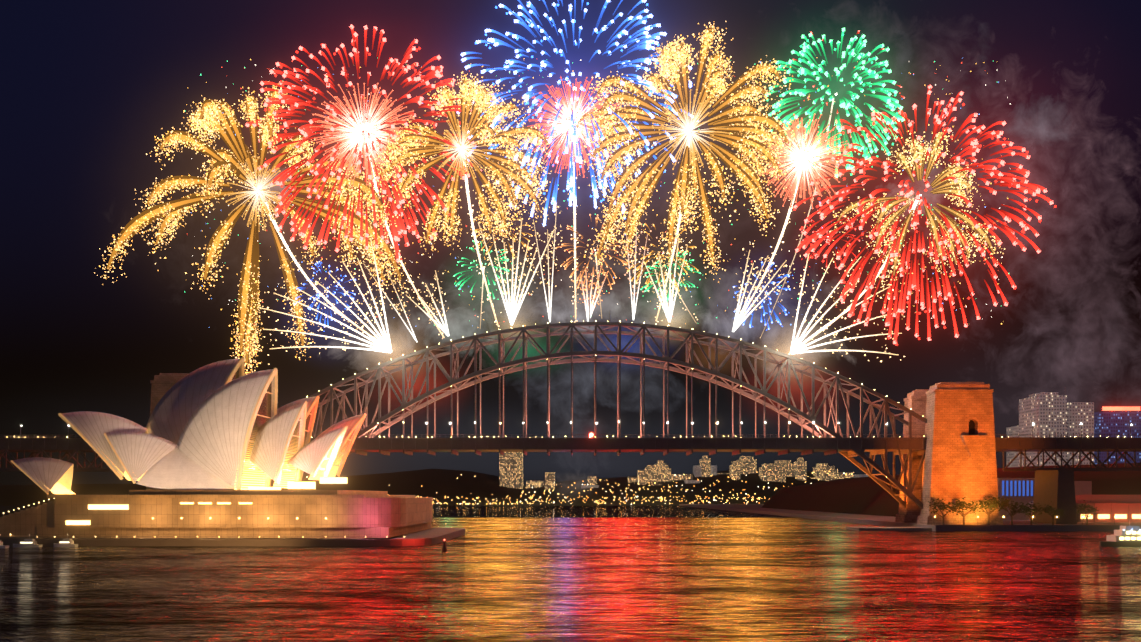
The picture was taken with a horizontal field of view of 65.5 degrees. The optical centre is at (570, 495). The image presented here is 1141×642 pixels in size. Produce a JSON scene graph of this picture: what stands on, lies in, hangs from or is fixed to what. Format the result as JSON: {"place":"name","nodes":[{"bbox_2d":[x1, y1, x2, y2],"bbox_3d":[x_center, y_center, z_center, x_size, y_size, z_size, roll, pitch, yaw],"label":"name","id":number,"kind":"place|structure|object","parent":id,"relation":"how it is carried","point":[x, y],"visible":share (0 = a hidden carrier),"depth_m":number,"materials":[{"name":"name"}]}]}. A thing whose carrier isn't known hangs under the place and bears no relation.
{"place":"outdoors","nodes":[
{"label":"outdoors","id":0,"kind":"place"},
{"bbox_2d":[94,85,419,374],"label":"firework burst","id":1,"kind":"object","parent":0,"point":[225,125],"visible":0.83,"depth_m":630.52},
{"bbox_2d":[224,155,292,231],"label":"firework burst","id":2,"kind":"object","parent":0,"point":[260,186],"visible":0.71,"depth_m":628.07,"materials":[{"name":"orange"}]},
{"bbox_2d":[295,261,355,331],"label":"firework burst","id":3,"kind":"object","parent":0,"point":[318,294],"visible":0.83,"depth_m":634.48,"materials":[{"name":"blue"}]},
{"bbox_2d":[254,169,461,366],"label":"firework glow","id":4,"kind":"object","parent":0,"point":[398,305],"visible":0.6,"depth_m":753.96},
{"bbox_2d":[245,24,481,262],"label":"firework burst","id":5,"kind":"object","parent":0,"point":[400,228],"depth_m":609.52,"materials":[{"name":"red"}]},
{"bbox_2d":[252,174,558,311],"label":"firework glow","id":6,"kind":"object","parent":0,"point":[470,284],"depth_m":753.89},
{"bbox_2d":[0,469,838,505],"bbox_3d":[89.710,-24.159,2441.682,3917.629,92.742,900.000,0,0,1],"label":"shore land","id":7,"kind":"structure","parent":0,"point":[467,487],"depth_m":2031.98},
{"bbox_2d":[389,469,851,503],"bbox_3d":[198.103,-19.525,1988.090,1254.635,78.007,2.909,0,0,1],"label":"city lights","id":8,"kind":"object","parent":7,"relation":"on","point":[610,491],"depth_m":1988.63},
{"bbox_2d":[581,465,868,487],"bbox_3d":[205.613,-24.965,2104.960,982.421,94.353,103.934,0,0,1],"label":"white shore blocks","id":9,"kind":"structure","parent":7,"relation":"on","point":[696,470],"depth_m":2115.39,"materials":[{"name":"white concrete"}]},
{"bbox_2d":[391,311,450,367],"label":"sparks","id":10,"kind":"object","parent":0,"point":[413,338],"visible":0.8,"depth_m":650.09},
{"bbox_2d":[357,66,556,254],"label":"firework burst","id":11,"kind":"object","parent":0,"point":[499,169],"depth_m":601.31,"materials":[{"name":"gold"}]},
{"bbox_2d":[328,260,601,376],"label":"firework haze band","id":12,"kind":"object","parent":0,"point":[462,303],"visible":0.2,"depth_m":685.33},
{"bbox_2d":[453,240,511,299],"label":"firework burst","id":13,"kind":"object","parent":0,"point":[459,282],"visible":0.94,"depth_m":631.58,"materials":[{"name":"green"}]},
{"bbox_2d":[424,259,552,341],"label":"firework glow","id":14,"kind":"object","parent":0,"point":[485,312],"depth_m":759.39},
{"bbox_2d":[470,208,535,261],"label":"firework burst","id":15,"kind":"object","parent":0,"point":[513,254],"visible":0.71,"depth_m":632.20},
{"bbox_2d":[483,303,530,350],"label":"sparks","id":16,"kind":"object","parent":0,"point":[499,313],"visible":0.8,"depth_m":650.73},
{"bbox_2d":[425,246,606,286],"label":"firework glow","id":17,"kind":"object","parent":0,"point":[539,273],"visible":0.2,"depth_m":753.66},
{"bbox_2d":[460,313,591,383],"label":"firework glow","id":18,"kind":"object","parent":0,"point":[535,354],"depth_m":761.22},
{"bbox_2d":[0,506,1140,641],"bbox_3d":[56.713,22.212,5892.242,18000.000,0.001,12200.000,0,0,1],"label":"harbour water","id":19,"kind":"structure","parent":0,"point":[592,574],"depth_m":219.55,"materials":[{"name":"liquid"}]},
{"bbox_2d":[0,540,9,547],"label":"boat","id":20,"kind":"object","parent":19,"relation":"on","point":[3,546],"visible":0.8,"depth_m":375.30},
{"bbox_2d":[13,539,42,546],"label":"boat","id":21,"kind":"object","parent":19,"relation":"on","point":[33,543],"visible":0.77,"depth_m":381.78,"materials":[{"name":"white plastic"}]},
{"bbox_2d":[54,535,77,546],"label":"boat","id":22,"kind":"object","parent":19,"relation":"on","point":[70,543],"visible":0.79,"depth_m":385.64,"materials":[{"name":"white plastic"}]},
{"bbox_2d":[146,373,234,489],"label":"pylon","id":23,"kind":"object","parent":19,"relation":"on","point":[162,384],"visible":0.06,"depth_m":583.22,"materials":[{"name":"stone"}]},
{"bbox_2d":[0,490,432,537],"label":"opera house podium","id":24,"kind":"object","parent":19,"relation":"on","point":[360,513],"visible":0.94,"depth_m":398.90,"materials":[{"name":"beige concrete"}]},
{"bbox_2d":[11,457,74,494],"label":"opera house shell","id":25,"kind":"object","parent":24,"relation":"attached to","point":[52,475],"visible":1,"depth_m":416.63,"materials":[{"name":"tile"}]},
{"bbox_2d":[58,411,147,480],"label":"opera house shell","id":26,"kind":"object","parent":24,"relation":"on","point":[90,428],"visible":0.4,"depth_m":426.59,"materials":[{"name":"tile"}]},
{"bbox_2d":[104,431,178,483],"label":"opera house shell","id":27,"kind":"object","parent":24,"relation":"on","point":[139,455],"visible":0.83,"depth_m":417.51,"materials":[{"name":"tile"}]},
{"bbox_2d":[136,448,234,489],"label":"opera shells","id":28,"kind":"object","parent":24,"relation":"on","point":[177,469],"visible":0.77,"depth_m":411.54},
{"bbox_2d":[145,357,244,443],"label":"opera house shell","id":29,"kind":"object","parent":24,"relation":"on","point":[181,401],"visible":0.44,"depth_m":463.06,"materials":[{"name":"tile"}]},
{"bbox_2d":[3,499,404,536],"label":"podium lights","id":30,"kind":"object","parent":24,"relation":"attached to","point":[181,517],"visible":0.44,"depth_m":397.61},
{"bbox_2d":[66,477,346,524],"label":"lit windows","id":31,"kind":"structure","parent":24,"relation":"in","point":[312,485],"depth_m":405.66,"materials":[{"name":"glass"}]},
{"bbox_2d":[177,368,277,489],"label":"opera house shell","id":32,"kind":"object","parent":24,"relation":"on","point":[218,435],"visible":0.92,"depth_m":417.17,"materials":[{"name":"tile"}]},
{"bbox_2d":[250,401,306,487],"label":"opera house shell","id":33,"kind":"object","parent":24,"relation":"on","point":[278,443],"visible":0.81,"depth_m":420.89,"materials":[{"name":"tile"}]},
{"bbox_2d":[277,396,319,480],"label":"opera house shell","id":34,"kind":"object","parent":24,"relation":"on","point":[312,404],"visible":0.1,"depth_m":472.52,"materials":[{"name":"tile"}]},
{"bbox_2d":[288,426,347,479],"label":"opera house shell","id":35,"kind":"object","parent":24,"relation":"on","point":[314,458],"visible":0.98,"depth_m":422.99,"materials":[{"name":"tile"}]},
{"bbox_2d":[315,413,365,476],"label":"opera house shell","id":36,"kind":"object","parent":24,"relation":"on","point":[354,424],"visible":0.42,"depth_m":469.64,"materials":[{"name":"tile"}]},
{"bbox_2d":[0,528,464,545],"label":"promenade","id":37,"kind":"structure","parent":19,"relation":"on","point":[432,536],"depth_m":389.58,"materials":[{"name":"concrete"}]},
{"bbox_2d":[442,540,446,550],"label":"channel buoy","id":38,"kind":"object","parent":19,"relation":"in","point":[444,548],"visible":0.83,"depth_m":354.53,"materials":[{"name":"red paint"}]},
{"bbox_2d":[0,434,1140,523],"bbox_3d":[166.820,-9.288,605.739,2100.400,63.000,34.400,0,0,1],"label":"harbour bridge deck","id":39,"kind":"structure","parent":19,"relation":"on","point":[1055,486],"depth_m":591.11,"materials":[{"name":"metal"}]},
{"bbox_2d":[19,421,1131,437],"bbox_3d":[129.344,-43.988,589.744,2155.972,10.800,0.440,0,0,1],"label":"bridge deck lights","id":40,"kind":"object","parent":39,"relation":"on","point":[692,429],"visible":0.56,"depth_m":590.09},
{"bbox_2d":[21,421,1131,425],"bbox_3d":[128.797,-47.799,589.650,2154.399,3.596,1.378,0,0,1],"label":"bridge lamp heads","id":41,"kind":"object","parent":39,"relation":"on","point":[813,422],"visible":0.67,"depth_m":589.81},
{"bbox_2d":[24,321,1131,437],"bbox_3d":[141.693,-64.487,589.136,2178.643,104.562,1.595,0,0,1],"label":"bridge lights","id":42,"kind":"object","parent":39,"relation":"attached to","point":[626,436],"visible":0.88,"depth_m":590.04},
{"bbox_2d":[281,296,926,508],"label":"arch bridge","id":43,"kind":"structure","parent":39,"relation":"attached to","point":[884,407],"depth_m":593.10,"materials":[{"name":"brown metal"}]},
{"bbox_2d":[1099,541,1140,546],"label":"ferry hull","id":44,"kind":"object","parent":19,"relation":"on","point":[1118,544],"visible":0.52,"depth_m":386.74,"materials":[{"name":"metal"}]},
{"bbox_2d":[1107,521,1140,541],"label":"ferry superstructure","id":45,"kind":"object","parent":44,"relation":"on","point":[1118,534],"visible":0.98,"depth_m":386.72,"materials":[{"name":"white metal"}]},
{"bbox_2d":[1120,532,1140,539],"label":"boat windows","id":46,"kind":"structure","parent":45,"relation":"attached to","point":[1132,538],"depth_m":386.25,"materials":[{"name":"glass"}]},
{"bbox_2d":[0,0,1140,485],"label":"sky","id":47,"kind":"structure","parent":0,"point":[87,87],"materials":[{"name":"black"}]},
{"bbox_2d":[527,77,618,177],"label":"firework burst","id":48,"kind":"object","parent":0,"point":[565,111],"visible":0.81,"depth_m":614.06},
{"bbox_2d":[457,0,697,225],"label":"firework burst","id":49,"kind":"object","parent":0,"point":[623,32],"visible":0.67,"depth_m":607.33,"materials":[{"name":"blue"}]},
{"bbox_2d":[513,372,646,437],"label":"firework smoke","id":50,"kind":"object","parent":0,"point":[584,396],"visible":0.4,"depth_m":664.36,"materials":[{"name":"grey"}]},
{"bbox_2d":[256,200,907,364],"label":"firework arch comets","id":51,"kind":"object","parent":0,"point":[512,313],"visible":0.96,"depth_m":632.72,"materials":[{"name":"white"}]},
{"bbox_2d":[554,464,610,498],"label":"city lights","id":52,"kind":"object","parent":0,"point":[574,485],"visible":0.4,"depth_m":665.72},
{"bbox_2d":[265,96,919,350],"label":"firework trails","id":53,"kind":"object","parent":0,"point":[477,249],"visible":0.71,"depth_m":632.52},
{"bbox_2d":[330,273,855,374],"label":"smoke","id":54,"kind":"object","parent":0,"point":[625,309],"visible":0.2,"depth_m":682.41,"materials":[{"name":"grey"}]},
{"bbox_2d":[436,309,749,366],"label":"smoke","id":55,"kind":"object","parent":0,"point":[463,332],"visible":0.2,"depth_m":663.19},
{"bbox_2d":[555,214,634,292],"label":"firework","id":56,"kind":"object","parent":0,"point":[568,259],"visible":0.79,"depth_m":631.16},
{"bbox_2d":[184,58,1010,328],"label":"fireworks","id":57,"kind":"object","parent":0,"point":[616,199],"visible":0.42,"depth_m":635.58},
{"bbox_2d":[478,245,737,272],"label":"smoke","id":58,"kind":"object","parent":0,"point":[627,264],"depth_m":753.62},
{"bbox_2d":[580,294,642,337],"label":"smoke","id":59,"kind":"object","parent":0,"point":[604,313],"visible":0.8,"depth_m":651.20,"materials":[{"name":"grey"}]},
{"bbox_2d":[267,117,962,340],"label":"fireworks","id":60,"kind":"object","parent":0,"point":[467,229],"depth_m":787.77,"materials":[{"name":"red"}]},
{"bbox_2d":[556,306,692,381],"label":"smoke","id":61,"kind":"object","parent":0,"point":[609,345],"depth_m":761.07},
{"bbox_2d":[259,113,1010,393],"bbox_3d":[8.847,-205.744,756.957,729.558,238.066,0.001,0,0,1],"label":"fireworks","id":62,"kind":"object","parent":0,"point":[615,314],"depth_m":756.76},
{"bbox_2d":[623,219,698,296],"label":"firework","id":63,"kind":"object","parent":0,"point":[637,268],"visible":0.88,"depth_m":631.85},
{"bbox_2d":[640,251,700,307],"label":"firework burst","id":64,"kind":"object","parent":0,"point":[648,288],"visible":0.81,"depth_m":629.26,"materials":[{"name":"green"}]},
{"bbox_2d":[507,241,835,305],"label":"smoke","id":65,"kind":"object","parent":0,"point":[684,292],"depth_m":753.88,"materials":[{"name":"grey"}]},
{"bbox_2d":[612,245,732,341],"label":"smoke","id":66,"kind":"object","parent":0,"point":[682,295],"depth_m":758.15,"materials":[{"name":"grey"}]},
{"bbox_2d":[499,452,853,489],"bbox_3d":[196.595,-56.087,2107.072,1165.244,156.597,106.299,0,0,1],"label":"distant buildings","id":67,"kind":"structure","parent":0,"point":[510,469],"depth_m":2093.21,"materials":[{"name":"grey concrete"}]},
{"bbox_2d":[573,21,799,282],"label":"firework","id":68,"kind":"object","parent":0,"point":[676,61],"depth_m":596.35},
{"bbox_2d":[679,292,740,345],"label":"smoke","id":69,"kind":"object","parent":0,"point":[713,322],"visible":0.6,"depth_m":651.61,"materials":[{"name":"grey"}]},
{"bbox_2d":[580,250,854,376],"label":"smoke","id":70,"kind":"object","parent":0,"point":[726,306],"visible":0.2,"depth_m":685.27,"materials":[{"name":"grey"}]},
{"bbox_2d":[695,276,829,357],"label":"smoke","id":71,"kind":"object","parent":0,"point":[769,321],"depth_m":758.20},
{"bbox_2d":[733,262,792,329],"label":"firework","id":72,"kind":"object","parent":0,"point":[776,316],"visible":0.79,"depth_m":627.54},
{"bbox_2d":[733,314,805,364],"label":"smoke","id":73,"kind":"object","parent":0,"point":[769,337],"visible":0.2,"depth_m":652.45,"materials":[{"name":"grey"}]},
{"bbox_2d":[756,114,851,208],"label":"firework","id":74,"kind":"object","parent":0,"point":[802,154],"visible":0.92,"depth_m":612.63},
{"bbox_2d":[799,213,860,267],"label":"low red firework","id":75,"kind":"object","parent":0,"point":[829,243],"visible":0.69,"depth_m":629.23},
{"bbox_2d":[765,28,903,177],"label":"firework","id":76,"kind":"object","parent":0,"point":[821,70],"visible":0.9,"depth_m":616.77},
{"bbox_2d":[773,30,909,177],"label":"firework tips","id":77,"kind":"object","parent":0,"point":[837,109],"visible":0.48,"depth_m":650.20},
{"bbox_2d":[755,32,965,179],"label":"smoke","id":78,"kind":"object","parent":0,"point":[885,75],"depth_m":781.55,"materials":[{"name":"grey"}]},
{"bbox_2d":[896,23,912,91],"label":"smoke","id":79,"kind":"object","parent":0,"point":[904,57],"visible":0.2,"depth_m":691.74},
{"bbox_2d":[679,504,1140,530],"bbox_3d":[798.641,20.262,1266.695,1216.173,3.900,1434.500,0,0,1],"label":"shoreline","id":80,"kind":"structure","parent":0,"point":[1017,525],"depth_m":602.13,"materials":[{"name":"concrete"}]},
{"bbox_2d":[927,498,957,524],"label":"tree","id":81,"kind":"object","parent":80,"relation":"on","point":[935,505],"visible":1,"depth_m":563.47,"materials":[{"name":"green plant"}]},
{"bbox_2d":[895,382,1002,524],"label":"pylon","id":82,"kind":"object","parent":80,"relation":"on","point":[957,430],"visible":0.96,"depth_m":577.36,"materials":[{"name":"stone"}]},
{"bbox_2d":[942,497,981,524],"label":"tree","id":83,"kind":"object","parent":80,"relation":"on","point":[962,504],"visible":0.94,"depth_m":565.68,"materials":[{"name":"green plant"}]},
{"bbox_2d":[972,496,1006,524],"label":"tree","id":84,"kind":"object","parent":80,"relation":"on","point":[991,503],"visible":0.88,"depth_m":568.26,"materials":[{"name":"green plant"}]},
{"bbox_2d":[996,495,1033,524],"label":"tree","id":85,"kind":"object","parent":80,"relation":"on","point":[1014,511],"visible":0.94,"depth_m":562.95,"materials":[{"name":"green plant"}]},
{"bbox_2d":[997,478,1034,519],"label":"building","id":86,"kind":"structure","parent":80,"relation":"on","point":[1025,499],"depth_m":689.30,"materials":[{"name":"concrete"}]},
{"bbox_2d":[1002,481,1032,495],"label":"windows","id":87,"kind":"structure","parent":86,"relation":"attached to","point":[1015,488],"depth_m":688.81,"materials":[{"name":"blue glass"}]},
{"bbox_2d":[1018,503,1043,524],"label":"tree","id":88,"kind":"object","parent":80,"relation":"on","point":[1036,509],"visible":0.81,"depth_m":565.30,"materials":[{"name":"green plant"}]},
{"bbox_2d":[1006,392,1093,467],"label":"grey city towers","id":89,"kind":"structure","parent":80,"relation":"on","point":[1043,419],"depth_m":894.92,"materials":[{"name":"grey concrete"}]},
{"bbox_2d":[1042,501,1067,524],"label":"tree","id":90,"kind":"object","parent":80,"relation":"on","point":[1052,510],"visible":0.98,"depth_m":568.42,"materials":[{"name":"green plant"}]},
{"bbox_2d":[1029,481,1140,521],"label":"quay hall","id":91,"kind":"structure","parent":80,"relation":"on","point":[1113,505],"depth_m":628.61,"materials":[{"name":"paint"}]},
{"bbox_2d":[1081,514,1140,518],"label":"lit windows","id":92,"kind":"structure","parent":91,"relation":"attached to","point":[1118,516],"depth_m":627.97,"materials":[{"name":"glass"}]},
{"bbox_2d":[1072,500,1099,524],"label":"tree","id":93,"kind":"object","parent":80,"relation":"on","point":[1088,511],"visible":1,"depth_m":562.45,"materials":[{"name":"green plant"}]},
{"bbox_2d":[829,124,1004,295],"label":"firework","id":94,"kind":"object","parent":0,"point":[919,151],"visible":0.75,"depth_m":629.88},
{"bbox_2d":[885,29,954,205],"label":"smoke","id":95,"kind":"object","parent":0,"point":[918,117],"depth_m":752.31,"materials":[{"name":"grey"}]},
{"bbox_2d":[708,24,1134,391],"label":"smoke","id":96,"kind":"object","parent":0,"point":[1014,254],"depth_m":752.14,"materials":[{"name":"grey"}]},
{"bbox_2d":[793,85,1056,345],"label":"firework","id":97,"kind":"object","parent":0,"point":[1006,181],"visible":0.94,"depth_m":610.26},
{"bbox_2d":[913,50,950,212],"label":"smoke","id":98,"kind":"object","parent":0,"point":[931,125],"depth_m":689.51,"materials":[{"name":"grey"}]},
{"bbox_2d":[761,463,1140,516],"bbox_3d":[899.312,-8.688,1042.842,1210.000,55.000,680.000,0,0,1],"label":"hillside","id":99,"kind":"structure","parent":0,"point":[865,495],"depth_m":932.63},
{"bbox_2d":[896,114,1014,220],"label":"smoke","id":100,"kind":"object","parent":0,"point":[931,180],"visible":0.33,"depth_m":656.40,"materials":[{"name":"red"}]},
{"bbox_2d":[947,47,981,155],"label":"smoke","id":101,"kind":"object","parent":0,"point":[962,106],"depth_m":690.23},
{"bbox_2d":[805,25,1140,316],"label":"smoke","id":102,"kind":"object","parent":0,"point":[1051,215],"depth_m":753.61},
{"bbox_2d":[806,325,1140,411],"bbox_3d":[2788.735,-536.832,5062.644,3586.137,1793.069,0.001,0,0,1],"label":"smoke","id":103,"kind":"object","parent":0,"point":[1070,362],"depth_m":5061.71,"materials":[{"name":"grey"}]},
{"bbox_2d":[967,32,990,112],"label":"smoke","id":104,"kind":"object","parent":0,"point":[979,63],"depth_m":692.09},
{"bbox_2d":[859,30,1140,392],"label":"smoke","id":105,"kind":"object","parent":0,"point":[1031,174],"depth_m":778.22,"materials":[{"name":"grey"}]},
{"bbox_2d":[906,174,1096,334],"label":"smoke","id":106,"kind":"object","parent":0,"point":[1088,285],"visible":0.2,"depth_m":658.00,"materials":[{"name":"grey"}]},
{"bbox_2d":[947,136,1067,170],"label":"smoke","id":107,"kind":"object","parent":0,"point":[1022,144],"visible":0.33,"depth_m":656.87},
{"bbox_2d":[939,248,1140,436],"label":"smoke","id":108,"kind":"object","parent":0,"point":[1061,367],"depth_m":785.76,"materials":[{"name":"grey"}]},
{"bbox_2d":[1094,411,1140,463],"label":"building","id":109,"kind":"structure","parent":0,"point":[1108,423],"depth_m":906.53,"materials":[{"name":"blue glass"}]},
{"bbox_2d":[1102,407,1139,410],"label":"illuminated sign","id":110,"kind":"object","parent":109,"relation":"attached to","point":[1119,408],"depth_m":906.00,"materials":[{"name":"orange plastic"}]}
]}

